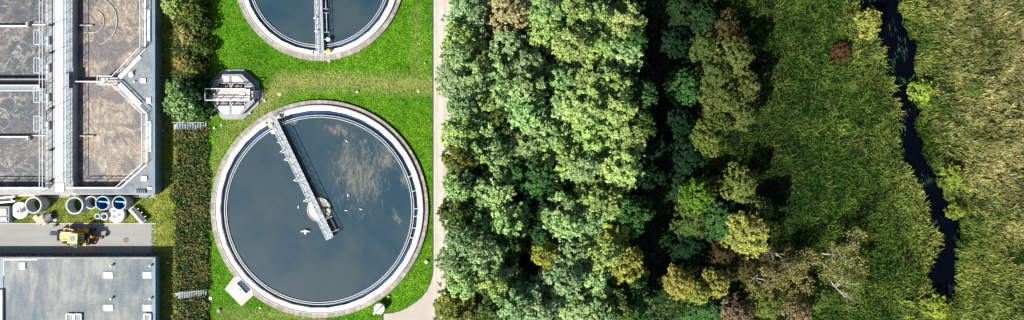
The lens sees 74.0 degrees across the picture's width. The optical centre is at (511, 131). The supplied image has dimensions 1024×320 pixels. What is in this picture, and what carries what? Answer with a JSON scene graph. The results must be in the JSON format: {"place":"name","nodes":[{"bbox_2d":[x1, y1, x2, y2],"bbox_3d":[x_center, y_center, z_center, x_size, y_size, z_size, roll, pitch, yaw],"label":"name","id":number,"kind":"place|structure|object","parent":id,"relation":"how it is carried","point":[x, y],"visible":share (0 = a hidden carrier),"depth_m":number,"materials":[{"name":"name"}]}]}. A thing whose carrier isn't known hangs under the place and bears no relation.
{"place":"outdoors","nodes":[
{"label":"outdoors","id":0,"kind":"place"},
{"bbox_2d":[0,224,155,252],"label":"road","id":1,"kind":"structure","parent":0,"point":[26,238],"depth_m":84.00,"materials":[{"name":"concrete"}]},
{"bbox_2d":[49,227,103,247],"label":"backhoe loader","id":2,"kind":"object","parent":1,"relation":"on","point":[79,238],"visible":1,"depth_m":82.78,"materials":[{"name":"yellow paint"}]},
{"bbox_2d":[0,256,159,319],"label":"service building","id":3,"kind":"structure","parent":0,"point":[79,287],"depth_m":82.40,"materials":[{"name":"concrete"}]},
{"bbox_2d":[383,0,457,319],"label":"track","id":4,"kind":"structure","parent":0,"point":[422,308],"depth_m":84.99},
{"bbox_2d":[0,0,1023,319],"bbox_3d":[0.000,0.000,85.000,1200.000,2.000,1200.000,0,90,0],"label":"ground","id":5,"kind":"structure","parent":0,"point":[374,90],"depth_m":85.00,"materials":[{"name":"plant"}]},
{"bbox_2d":[0,0,161,194],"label":"aeration tank","id":6,"kind":"object","parent":5,"relation":"on","point":[86,120],"visible":1,"depth_m":83.25,"materials":[{"name":"concrete"}]},
{"bbox_2d":[0,1,174,319],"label":"grass","id":7,"kind":"structure","parent":5,"relation":"on","point":[166,118],"depth_m":83.96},
{"bbox_2d":[167,0,211,319],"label":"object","id":8,"kind":"object","parent":5,"relation":"on","point":[195,149],"visible":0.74,"depth_m":84.21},
{"bbox_2d":[204,69,262,118],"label":"octagonal chamber","id":9,"kind":"object","parent":5,"relation":"on","point":[236,94],"visible":0.99,"depth_m":84.05,"materials":[{"name":"concrete"}]},
{"bbox_2d":[211,100,427,317],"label":"clarifier tank","id":10,"kind":"object","parent":5,"relation":"on","point":[273,255],"visible":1,"depth_m":84.70,"materials":[{"name":"concrete"}]},
{"bbox_2d":[266,114,337,239],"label":"scraper bridge","id":11,"kind":"structure","parent":10,"relation":"on","point":[275,124],"depth_m":84.22,"materials":[{"name":"metal"}]},
{"bbox_2d":[238,0,400,60],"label":"clarifier tank","id":12,"kind":"object","parent":5,"relation":"on","point":[353,26],"visible":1,"depth_m":84.70,"materials":[{"name":"concrete"}]},
{"bbox_2d":[207,0,432,319],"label":"lawn grass","id":13,"kind":"structure","parent":5,"relation":"on","point":[362,107],"depth_m":84.96,"materials":[{"name":"plant"}]},
{"bbox_2d":[433,244,469,281],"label":"broadleaf tree","id":14,"kind":"object","parent":5,"relation":"on","point":[446,256],"visible":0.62,"depth_m":78.34,"materials":[{"name":"green plant"}]},
{"bbox_2d":[434,61,473,98],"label":"broadleaf tree","id":15,"kind":"object","parent":5,"relation":"on","point":[445,70],"visible":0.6,"depth_m":77.21,"materials":[{"name":"green plant"}]},
{"bbox_2d":[436,188,478,231],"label":"broadleaf tree","id":16,"kind":"object","parent":5,"relation":"on","point":[462,212],"visible":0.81,"depth_m":76.54,"materials":[{"name":"green plant"}]},
{"bbox_2d":[432,280,484,319],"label":"broadleaf tree","id":17,"kind":"object","parent":5,"relation":"on","point":[446,306],"visible":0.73,"depth_m":77.94,"materials":[{"name":"green plant"}]},
{"bbox_2d":[439,142,479,174],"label":"broadleaf tree","id":18,"kind":"object","parent":5,"relation":"on","point":[457,162],"visible":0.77,"depth_m":75.19,"materials":[{"name":"green plant"}]},
{"bbox_2d":[439,115,480,152],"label":"broadleaf tree","id":19,"kind":"object","parent":5,"relation":"on","point":[459,136],"visible":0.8,"depth_m":76.09,"materials":[{"name":"green plant"}]},
{"bbox_2d":[440,19,480,56],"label":"broadleaf tree","id":20,"kind":"object","parent":5,"relation":"on","point":[454,28],"visible":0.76,"depth_m":75.39,"materials":[{"name":"green plant"}]},
{"bbox_2d":[441,165,479,205],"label":"broadleaf tree","id":21,"kind":"object","parent":5,"relation":"on","point":[453,185],"visible":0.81,"depth_m":74.84,"materials":[{"name":"green plant"}]},
{"bbox_2d":[443,219,480,253],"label":"broadleaf tree","id":22,"kind":"object","parent":5,"relation":"on","point":[468,237],"visible":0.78,"depth_m":75.35,"materials":[{"name":"green plant"}]},
{"bbox_2d":[446,255,479,299],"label":"broadleaf tree","id":23,"kind":"object","parent":5,"relation":"on","point":[464,286],"visible":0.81,"depth_m":75.78,"materials":[{"name":"green plant"}]},
{"bbox_2d":[440,0,490,31],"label":"broadleaf tree","id":24,"kind":"object","parent":5,"relation":"on","point":[464,11],"visible":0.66,"depth_m":76.18,"materials":[{"name":"green plant"}]},
{"bbox_2d":[446,88,484,123],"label":"broadleaf tree","id":25,"kind":"object","parent":5,"relation":"on","point":[455,110],"visible":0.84,"depth_m":75.36,"materials":[{"name":"green plant"}]},
{"bbox_2d":[457,54,494,100],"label":"broadleaf tree","id":26,"kind":"object","parent":5,"relation":"on","point":[479,80],"visible":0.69,"depth_m":75.59,"materials":[{"name":"green plant"}]},
{"bbox_2d":[459,229,507,280],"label":"broadleaf tree","id":27,"kind":"object","parent":5,"relation":"on","point":[489,245],"visible":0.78,"depth_m":75.29,"materials":[{"name":"green plant"}]},
{"bbox_2d":[474,262,512,297],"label":"broadleaf tree","id":28,"kind":"object","parent":5,"relation":"on","point":[491,287],"visible":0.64,"depth_m":74.92,"materials":[{"name":"green plant"}]},
{"bbox_2d":[473,164,518,209],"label":"broadleaf tree","id":29,"kind":"object","parent":5,"relation":"on","point":[497,192],"visible":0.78,"depth_m":75.85,"materials":[{"name":"green plant"}]},
{"bbox_2d":[479,134,514,177],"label":"broadleaf tree","id":30,"kind":"object","parent":5,"relation":"on","point":[500,158],"visible":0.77,"depth_m":75.89,"materials":[{"name":"green plant"}]},
{"bbox_2d":[480,51,516,88],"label":"broadleaf tree","id":31,"kind":"object","parent":5,"relation":"on","point":[494,61],"visible":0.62,"depth_m":75.94,"materials":[{"name":"green plant"}]},
{"bbox_2d":[479,22,533,65],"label":"broadleaf tree","id":32,"kind":"object","parent":5,"relation":"on","point":[512,43],"visible":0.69,"depth_m":77.53,"materials":[{"name":"green plant"}]},
{"bbox_2d":[481,275,535,319],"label":"broadleaf tree","id":33,"kind":"object","parent":5,"relation":"on","point":[514,297],"visible":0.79,"depth_m":75.31,"materials":[{"name":"green plant"}]},
{"bbox_2d":[482,0,537,38],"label":"feathery tree","id":34,"kind":"object","parent":5,"relation":"on","point":[515,10],"visible":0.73,"depth_m":76.27,"materials":[{"name":"brown plant"}]},
{"bbox_2d":[487,198,535,246],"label":"broadleaf tree","id":35,"kind":"object","parent":5,"relation":"on","point":[510,213],"visible":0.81,"depth_m":77.07,"materials":[{"name":"green plant"}]},
{"bbox_2d":[504,68,547,109],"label":"broadleaf tree","id":36,"kind":"object","parent":5,"relation":"on","point":[523,85],"visible":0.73,"depth_m":74.83,"materials":[{"name":"green plant"}]},
{"bbox_2d":[505,119,547,165],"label":"broadleaf tree","id":37,"kind":"object","parent":5,"relation":"on","point":[518,144],"visible":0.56,"depth_m":76.61,"materials":[{"name":"green plant"}]},
{"bbox_2d":[506,47,546,89],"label":"broadleaf tree","id":38,"kind":"object","parent":5,"relation":"on","point":[526,58],"visible":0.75,"depth_m":75.87,"materials":[{"name":"green plant"}]},
{"bbox_2d":[504,89,550,134],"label":"broadleaf tree","id":39,"kind":"object","parent":5,"relation":"on","point":[521,112],"visible":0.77,"depth_m":75.76,"materials":[{"name":"green plant"}]},
{"bbox_2d":[506,151,558,198],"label":"broadleaf tree","id":40,"kind":"object","parent":5,"relation":"on","point":[534,173],"visible":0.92,"depth_m":76.31,"materials":[{"name":"green plant"}]},
{"bbox_2d":[518,275,564,319],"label":"broadleaf tree","id":41,"kind":"object","parent":5,"relation":"on","point":[541,299],"visible":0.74,"depth_m":75.56,"materials":[{"name":"green plant"}]},
{"bbox_2d":[519,11,571,58],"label":"broadleaf tree","id":42,"kind":"object","parent":5,"relation":"on","point":[543,40],"visible":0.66,"depth_m":76.52,"materials":[{"name":"green plant"}]},
{"bbox_2d":[524,0,567,30],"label":"broadleaf tree","id":43,"kind":"object","parent":5,"relation":"on","point":[545,6],"visible":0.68,"depth_m":74.80,"materials":[{"name":"green plant"}]},
{"bbox_2d":[526,115,571,155],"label":"broadleaf tree","id":44,"kind":"object","parent":5,"relation":"on","point":[553,131],"visible":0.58,"depth_m":76.42,"materials":[{"name":"green plant"}]},
{"bbox_2d":[542,55,576,96],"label":"broadleaf tree","id":45,"kind":"object","parent":5,"relation":"on","point":[556,81],"visible":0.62,"depth_m":77.38,"materials":[{"name":"green plant"}]},
{"bbox_2d":[535,246,586,300],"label":"broadleaf tree","id":46,"kind":"object","parent":5,"relation":"on","point":[558,280],"visible":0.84,"depth_m":75.55,"materials":[{"name":"green plant"}]},
{"bbox_2d":[540,133,584,181],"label":"broadleaf tree","id":47,"kind":"object","parent":5,"relation":"on","point":[566,160],"visible":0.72,"depth_m":75.71,"materials":[{"name":"green plant"}]},
{"bbox_2d":[541,189,584,242],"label":"broadleaf tree","id":48,"kind":"object","parent":5,"relation":"on","point":[560,221],"visible":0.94,"depth_m":76.17,"materials":[{"name":"green plant"}]},
{"bbox_2d":[536,0,592,33],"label":"broadleaf tree","id":49,"kind":"object","parent":5,"relation":"on","point":[573,10],"visible":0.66,"depth_m":75.88,"materials":[{"name":"green plant"}]},
{"bbox_2d":[447,0,682,319],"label":"undergrowth","id":50,"kind":"object","parent":5,"relation":"on","point":[649,30],"visible":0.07,"depth_m":84.75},
{"bbox_2d":[547,23,594,64],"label":"broadleaf tree","id":51,"kind":"object","parent":5,"relation":"on","point":[570,46],"visible":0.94,"depth_m":75.57,"materials":[{"name":"green plant"}]},
{"bbox_2d":[552,229,597,272],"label":"broadleaf tree","id":52,"kind":"object","parent":5,"relation":"on","point":[569,249],"visible":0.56,"depth_m":76.48,"materials":[{"name":"green plant"}]},
{"bbox_2d":[554,279,599,319],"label":"broadleaf tree","id":53,"kind":"object","parent":5,"relation":"on","point":[571,310],"visible":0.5,"depth_m":77.34,"materials":[{"name":"green plant"}]},
{"bbox_2d":[552,69,609,134],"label":"broadleaf tree","id":54,"kind":"object","parent":5,"relation":"on","point":[589,104],"visible":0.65,"depth_m":74.82,"materials":[{"name":"green plant"}]},
{"bbox_2d":[559,141,605,186],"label":"broadleaf tree","id":55,"kind":"object","parent":5,"relation":"on","point":[588,167],"visible":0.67,"depth_m":76.47,"materials":[{"name":"green plant"}]},
{"bbox_2d":[566,198,606,244],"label":"broadleaf tree","id":56,"kind":"object","parent":5,"relation":"on","point":[590,230],"visible":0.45,"depth_m":76.74,"materials":[{"name":"green plant"}]},
{"bbox_2d":[558,112,619,158],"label":"broadleaf tree","id":57,"kind":"object","parent":5,"relation":"on","point":[591,135],"visible":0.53,"depth_m":76.14,"materials":[{"name":"green plant"}]},
{"bbox_2d":[568,56,610,100],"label":"broadleaf tree","id":58,"kind":"object","parent":5,"relation":"on","point":[585,76],"visible":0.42,"depth_m":76.49,"materials":[{"name":"green plant"}]},
{"bbox_2d":[566,176,620,224],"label":"broadleaf tree","id":59,"kind":"object","parent":5,"relation":"on","point":[594,194],"visible":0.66,"depth_m":76.69,"materials":[{"name":"green plant"}]},
{"bbox_2d":[575,0,618,34],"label":"broadleaf tree","id":60,"kind":"object","parent":5,"relation":"on","point":[600,17],"visible":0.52,"depth_m":77.54,"materials":[{"name":"green plant"}]},
{"bbox_2d":[576,283,618,319],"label":"broadleaf tree","id":61,"kind":"object","parent":5,"relation":"on","point":[599,312],"visible":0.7,"depth_m":76.55,"materials":[{"name":"green plant"}]},
{"bbox_2d":[578,26,618,68],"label":"broadleaf tree","id":62,"kind":"object","parent":5,"relation":"on","point":[598,39],"visible":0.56,"depth_m":77.44,"materials":[{"name":"green plant"}]},
{"bbox_2d":[580,262,617,299],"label":"broadleaf tree","id":63,"kind":"object","parent":5,"relation":"on","point":[591,278],"visible":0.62,"depth_m":77.91,"materials":[{"name":"green plant"}]},
{"bbox_2d":[579,228,624,274],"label":"broadleaf tree","id":64,"kind":"object","parent":5,"relation":"on","point":[610,254],"visible":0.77,"depth_m":75.49,"materials":[{"name":"green plant"}]},
{"bbox_2d":[588,215,633,258],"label":"broadleaf tree","id":65,"kind":"object","parent":5,"relation":"on","point":[621,233],"visible":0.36,"depth_m":77.21,"materials":[{"name":"green plant"}]},
{"bbox_2d":[594,63,637,104],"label":"broadleaf tree","id":66,"kind":"object","parent":5,"relation":"on","point":[612,80],"visible":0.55,"depth_m":76.32,"materials":[{"name":"green plant"}]},
{"bbox_2d":[596,87,637,127],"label":"broadleaf tree","id":67,"kind":"object","parent":5,"relation":"on","point":[613,114],"visible":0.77,"depth_m":75.21,"materials":[{"name":"green plant"}]},
{"bbox_2d":[596,139,645,192],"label":"broadleaf tree","id":68,"kind":"object","parent":5,"relation":"on","point":[613,170],"visible":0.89,"depth_m":76.53,"materials":[{"name":"green plant"}]},
{"bbox_2d":[595,33,647,73],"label":"broadleaf tree","id":69,"kind":"object","parent":5,"relation":"on","point":[620,49],"visible":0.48,"depth_m":77.84,"materials":[{"name":"green plant"}]},
{"bbox_2d":[600,0,647,39],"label":"broadleaf tree","id":70,"kind":"object","parent":5,"relation":"on","point":[623,21],"visible":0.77,"depth_m":77.87,"materials":[{"name":"green plant"}]},
{"bbox_2d":[599,113,648,164],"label":"broadleaf tree","id":71,"kind":"object","parent":5,"relation":"on","point":[624,131],"visible":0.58,"depth_m":76.81,"materials":[{"name":"green plant"}]},
{"bbox_2d":[604,236,649,285],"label":"broadleaf tree","id":72,"kind":"object","parent":5,"relation":"on","point":[622,271],"visible":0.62,"depth_m":77.48,"materials":[{"name":"yellow plant"}]},
{"bbox_2d":[605,279,649,319],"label":"broadleaf tree","id":73,"kind":"object","parent":5,"relation":"on","point":[619,294],"visible":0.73,"depth_m":76.78,"materials":[{"name":"green plant"}]},
{"bbox_2d":[614,193,655,239],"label":"broadleaf tree","id":74,"kind":"object","parent":5,"relation":"on","point":[636,207],"visible":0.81,"depth_m":77.68,"materials":[{"name":"green plant"}]},
{"bbox_2d":[627,76,658,110],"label":"broadleaf tree","id":75,"kind":"object","parent":5,"relation":"on","point":[645,95],"visible":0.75,"depth_m":77.08,"materials":[{"name":"green plant"}]},
{"bbox_2d":[631,159,666,196],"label":"broadleaf tree","id":76,"kind":"object","parent":5,"relation":"on","point":[648,180],"visible":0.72,"depth_m":79.61,"materials":[{"name":"green plant"}]},
{"bbox_2d":[648,25,693,69],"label":"broadleaf tree","id":77,"kind":"object","parent":5,"relation":"on","point":[678,48],"visible":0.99,"depth_m":81.65,"materials":[{"name":"green plant"}]},
{"bbox_2d":[652,101,694,141],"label":"broadleaf tree","id":78,"kind":"object","parent":5,"relation":"on","point":[678,117],"visible":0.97,"depth_m":81.93,"materials":[{"name":"green plant"}]},
{"bbox_2d":[654,0,695,28],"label":"broadleaf tree","id":79,"kind":"object","parent":5,"relation":"on","point":[675,16],"visible":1,"depth_m":81.86,"materials":[{"name":"green plant"}]},
{"bbox_2d":[656,262,695,300],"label":"broadleaf tree","id":80,"kind":"object","parent":5,"relation":"on","point":[673,284],"visible":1,"depth_m":79.73,"materials":[{"name":"yellow plant"}]},
{"bbox_2d":[663,65,702,106],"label":"broadleaf tree","id":81,"kind":"object","parent":5,"relation":"on","point":[673,84],"visible":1,"depth_m":80.49,"materials":[{"name":"green plant"}]},
{"bbox_2d":[663,225,707,267],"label":"broadleaf tree","id":82,"kind":"object","parent":5,"relation":"on","point":[686,252],"visible":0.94,"depth_m":81.86,"materials":[{"name":"green plant"}]},
{"bbox_2d":[662,135,710,182],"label":"broadleaf tree","id":83,"kind":"object","parent":5,"relation":"on","point":[676,155],"visible":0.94,"depth_m":81.90,"materials":[{"name":"green plant"}]},
{"bbox_2d":[668,201,712,243],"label":"broadleaf tree","id":84,"kind":"object","parent":5,"relation":"on","point":[698,222],"visible":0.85,"depth_m":81.78,"materials":[{"name":"green plant"}]},
{"bbox_2d":[677,176,716,215],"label":"broadleaf tree","id":85,"kind":"object","parent":5,"relation":"on","point":[703,194],"visible":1,"depth_m":80.18,"materials":[{"name":"green plant"}]},
{"bbox_2d":[687,28,717,62],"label":"feathery tree","id":86,"kind":"object","parent":5,"relation":"on","point":[707,45],"visible":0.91,"depth_m":80.87,"materials":[{"name":"green plant"}]},
{"bbox_2d":[683,0,722,41],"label":"broadleaf tree","id":87,"kind":"object","parent":5,"relation":"on","point":[707,11],"visible":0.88,"depth_m":81.82,"materials":[{"name":"green plant"}]},
{"bbox_2d":[681,295,726,319],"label":"broadleaf tree","id":88,"kind":"object","parent":5,"relation":"on","point":[705,312],"visible":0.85,"depth_m":81.69,"materials":[{"name":"green plant"}]},
{"bbox_2d":[689,124,721,156],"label":"feathery tree","id":89,"kind":"object","parent":5,"relation":"on","point":[701,138],"visible":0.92,"depth_m":80.93,"materials":[{"name":"green plant"}]},
{"bbox_2d":[687,52,736,96],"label":"feathery tree","id":90,"kind":"object","parent":5,"relation":"on","point":[713,75],"visible":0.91,"depth_m":80.15,"materials":[{"name":"green plant"}]},
{"bbox_2d":[698,266,729,298],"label":"broadleaf tree","id":91,"kind":"object","parent":5,"relation":"on","point":[720,279],"visible":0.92,"depth_m":79.49,"materials":[{"name":"yellow plant"}]},
{"bbox_2d":[697,199,736,242],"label":"broadleaf tree","id":92,"kind":"object","parent":5,"relation":"on","point":[719,222],"visible":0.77,"depth_m":81.83,"materials":[{"name":"green plant"}]},
{"bbox_2d":[698,77,741,117],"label":"feathery tree","id":93,"kind":"object","parent":5,"relation":"on","point":[722,98],"visible":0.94,"depth_m":79.99,"materials":[{"name":"green plant"}]},
{"bbox_2d":[703,236,740,269],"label":"feathery tree","id":94,"kind":"object","parent":5,"relation":"on","point":[726,256],"visible":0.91,"depth_m":81.47,"materials":[{"name":"brown plant"}]},
{"bbox_2d":[701,7,743,47],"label":"feathery tree","id":95,"kind":"object","parent":5,"relation":"on","point":[722,26],"visible":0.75,"depth_m":81.40,"materials":[{"name":"brown plant"}]},
{"bbox_2d":[711,33,755,77],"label":"feathery tree","id":96,"kind":"object","parent":5,"relation":"on","point":[739,53],"visible":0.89,"depth_m":79.44,"materials":[{"name":"green plant"}]},
{"bbox_2d":[714,161,759,203],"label":"feathery tree","id":97,"kind":"object","parent":5,"relation":"on","point":[743,184],"visible":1,"depth_m":80.83,"materials":[{"name":"green plant"}]},
{"bbox_2d":[723,96,756,132],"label":"feathery tree","id":98,"kind":"object","parent":5,"relation":"on","point":[746,113],"visible":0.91,"depth_m":80.20,"materials":[{"name":"green plant"}]},
{"bbox_2d":[724,249,759,282],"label":"feathery tree","id":99,"kind":"object","parent":5,"relation":"on","point":[749,268],"visible":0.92,"depth_m":81.57,"materials":[{"name":"brown plant"}]},
{"bbox_2d":[725,70,761,106],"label":"feathery tree","id":100,"kind":"object","parent":5,"relation":"on","point":[750,88],"visible":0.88,"depth_m":80.18,"materials":[{"name":"green plant"}]},
{"bbox_2d":[719,207,769,259],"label":"broadleaf tree","id":101,"kind":"object","parent":5,"relation":"on","point":[743,227],"visible":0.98,"depth_m":79.23,"materials":[{"name":"green plant"}]},
{"bbox_2d":[744,277,787,319],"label":"feathery tree","id":102,"kind":"object","parent":5,"relation":"on","point":[765,306],"visible":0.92,"depth_m":81.00,"materials":[{"name":"green plant"}]},
{"bbox_2d":[760,249,817,298],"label":"bare tree","id":103,"kind":"object","parent":5,"relation":"on","point":[784,275],"visible":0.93,"depth_m":80.66,"materials":[{"name":"brown plant"}]},
{"bbox_2d":[651,0,953,319],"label":"meadow reeds","id":104,"kind":"object","parent":5,"relation":"on","point":[721,164],"visible":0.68,"depth_m":84.78,"materials":[{"name":"plant"}]},
{"bbox_2d":[809,226,870,285],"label":"bare tree","id":105,"kind":"object","parent":5,"relation":"on","point":[832,266],"visible":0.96,"depth_m":80.36,"materials":[{"name":"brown plant"}]},
{"bbox_2d":[853,6,882,39],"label":"shrub","id":106,"kind":"object","parent":5,"relation":"on","point":[873,18],"visible":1,"depth_m":83.01,"materials":[{"name":"yellow plant"}]},
{"bbox_2d":[888,0,1023,319],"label":"meadow reeds","id":107,"kind":"object","parent":5,"relation":"on","point":[986,242],"visible":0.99,"depth_m":84.66,"materials":[{"name":"plant"}]},
{"bbox_2d":[800,277,836,312],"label":"feathery tree","id":108,"kind":"object","parent":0,"point":[814,298],"visible":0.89,"depth_m":82.74,"materials":[{"name":"green plant"}]},
{"bbox_2d":[851,0,965,295],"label":"river water","id":109,"kind":"structure","parent":0,"point":[941,275],"depth_m":85.35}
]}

